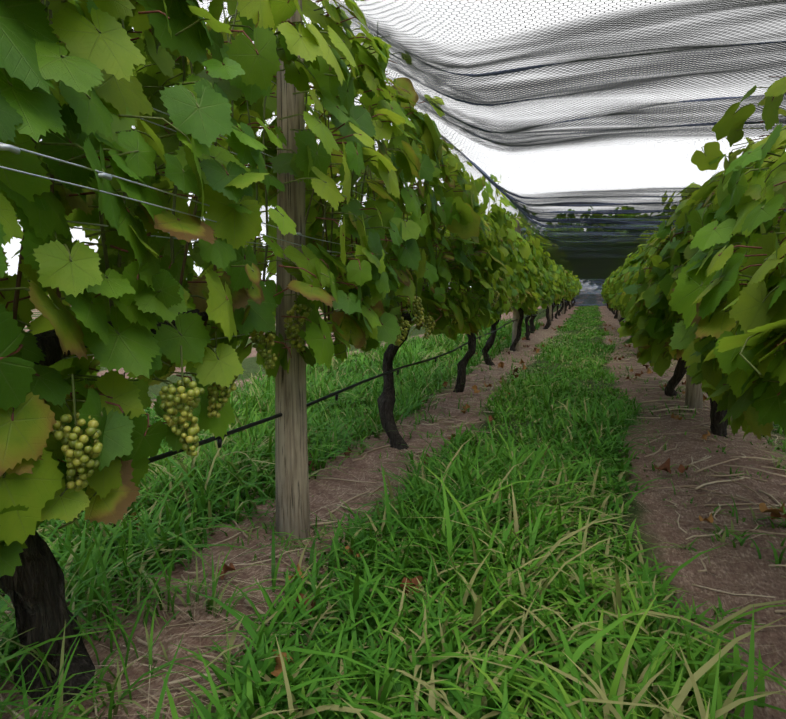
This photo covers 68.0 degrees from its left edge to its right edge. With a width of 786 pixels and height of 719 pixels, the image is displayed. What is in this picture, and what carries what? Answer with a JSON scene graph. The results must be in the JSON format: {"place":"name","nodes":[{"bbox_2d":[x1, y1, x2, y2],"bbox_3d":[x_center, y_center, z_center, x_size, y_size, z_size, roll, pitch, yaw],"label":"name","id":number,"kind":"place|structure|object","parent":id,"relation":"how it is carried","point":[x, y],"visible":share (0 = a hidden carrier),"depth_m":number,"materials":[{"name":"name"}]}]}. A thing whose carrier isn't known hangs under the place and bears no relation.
{"place":"outdoors","nodes":[
{"label":"outdoors","id":0,"kind":"place"},
{"bbox_2d":[0,295,785,718],"bbox_3d":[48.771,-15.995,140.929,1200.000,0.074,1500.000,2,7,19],"label":"ground","id":1,"kind":"structure","parent":0,"point":[756,575],"depth_m":1.96,"materials":[{"name":"brown soil"}]},
{"bbox_2d":[0,0,581,704],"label":"vine row","id":2,"kind":"object","parent":1,"relation":"on","point":[44,98],"depth_m":1.19,"materials":[{"name":"green plant"}]},
{"bbox_2d":[0,0,492,528],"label":"vine leaves","id":3,"kind":"object","parent":2,"relation":"attached to","point":[156,378],"visible":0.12,"depth_m":1.52,"materials":[{"name":"plant"}]},
{"bbox_2d":[12,0,533,331],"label":"vine shoots","id":4,"kind":"object","parent":2,"relation":"on","point":[58,292],"visible":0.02,"depth_m":1.61,"materials":[{"name":"green plant"}]},
{"bbox_2d":[50,283,679,490],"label":"grape bunches","id":5,"kind":"object","parent":2,"relation":"hanging from","point":[77,460],"depth_m":1.06,"materials":[{"name":"green food"}]},
{"bbox_2d":[275,0,310,539],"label":"trellis post","id":6,"kind":"object","parent":1,"relation":"on","point":[292,482],"visible":0.52,"depth_m":1.85,"materials":[{"name":"brown wood"}]},
{"bbox_2d":[133,0,785,305],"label":"bird net","id":7,"kind":"object","parent":6,"relation":"attached to","point":[597,257],"visible":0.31,"depth_m":2.42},
{"bbox_2d":[0,305,785,718],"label":"grass","id":8,"kind":"structure","parent":1,"relation":"on","point":[476,541],"depth_m":1.52,"materials":[{"name":"green plant"}]},
{"bbox_2d":[0,336,785,718],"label":"twigs","id":9,"kind":"object","parent":1,"relation":"on","point":[646,384],"visible":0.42,"depth_m":2.44,"materials":[{"name":"wood"}]},
{"bbox_2d":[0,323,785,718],"bbox_3d":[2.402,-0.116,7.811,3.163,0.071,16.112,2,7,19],"label":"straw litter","id":10,"kind":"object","parent":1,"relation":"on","point":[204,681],"visible":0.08,"depth_m":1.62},
{"bbox_2d":[130,324,785,676],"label":"dead leaves","id":11,"kind":"object","parent":1,"relation":"on","point":[278,670],"visible":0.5,"depth_m":2.01,"materials":[{"name":"brown plant"}]},
{"bbox_2d":[511,219,520,350],"bbox_3d":[1.621,-0.942,7.619,0.114,1.804,0.112,2,7,19],"label":"trellis post","id":12,"kind":"object","parent":1,"relation":"on","point":[515,323],"visible":0.12,"depth_m":7.63,"materials":[{"name":"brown wood"}]},
{"bbox_2d":[0,81,447,358],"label":"trellis wires","id":13,"kind":"object","parent":12,"relation":"attached to","point":[18,150],"visible":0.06,"depth_m":0.98,"materials":[{"name":"silver metal"}]},
{"bbox_2d":[148,301,565,463],"bbox_3d":[3.665,-1.197,13.479,0.012,0.088,32.000,2,7,19],"label":"trellis drip line","id":14,"kind":"object","parent":12,"relation":"attached to","point":[201,442],"visible":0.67,"depth_m":2.03,"materials":[{"name":"black"}]},
{"bbox_2d":[408,206,659,288],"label":"trees","id":15,"kind":"object","parent":1,"relation":"on","point":[589,228],"depth_m":42.07,"materials":[{"name":"green plant"}]},
{"bbox_2d":[548,304,551,323],"bbox_3d":[3.575,-1.613,13.249,0.113,1.804,0.113,2,7,19],"label":"trellis post","id":16,"kind":"object","parent":1,"relation":"on","point":[550,312],"visible":0.1,"depth_m":13.27,"materials":[{"name":"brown wood"}]},
{"bbox_2d":[521,220,674,305],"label":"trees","id":17,"kind":"object","parent":1,"relation":"on","point":[593,287],"depth_m":29.61,"materials":[{"name":"green plant"}]},
{"bbox_2d":[684,366,702,409],"bbox_3d":[2.014,-0.314,3.828,0.112,1.454,0.112,2,7,19],"label":"trellis post","id":18,"kind":"object","parent":1,"relation":"on","point":[693,395],"visible":0.08,"depth_m":3.85,"materials":[{"name":"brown wood"}]},
{"bbox_2d":[601,76,785,440],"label":"vine row","id":19,"kind":"object","parent":1,"relation":"on","point":[757,407],"depth_m":1.57,"materials":[{"name":"green plant"}]},
{"bbox_2d":[2,0,785,290],"bbox_3d":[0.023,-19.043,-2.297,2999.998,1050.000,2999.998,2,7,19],"label":"sky","id":20,"kind":"structure","parent":0,"point":[628,173],"depth_m":1098.80,"materials":[{"name":"white"}]},
{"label":"vine canes","id":21,"kind":"object","parent":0,"visible":0},
{"bbox_2d":[631,76,785,395],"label":"vine leaf petioles","id":22,"kind":"object","parent":21,"relation":"attached to","point":[765,298],"visible":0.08,"depth_m":1.48,"materials":[{"name":"plant"}]}
]}

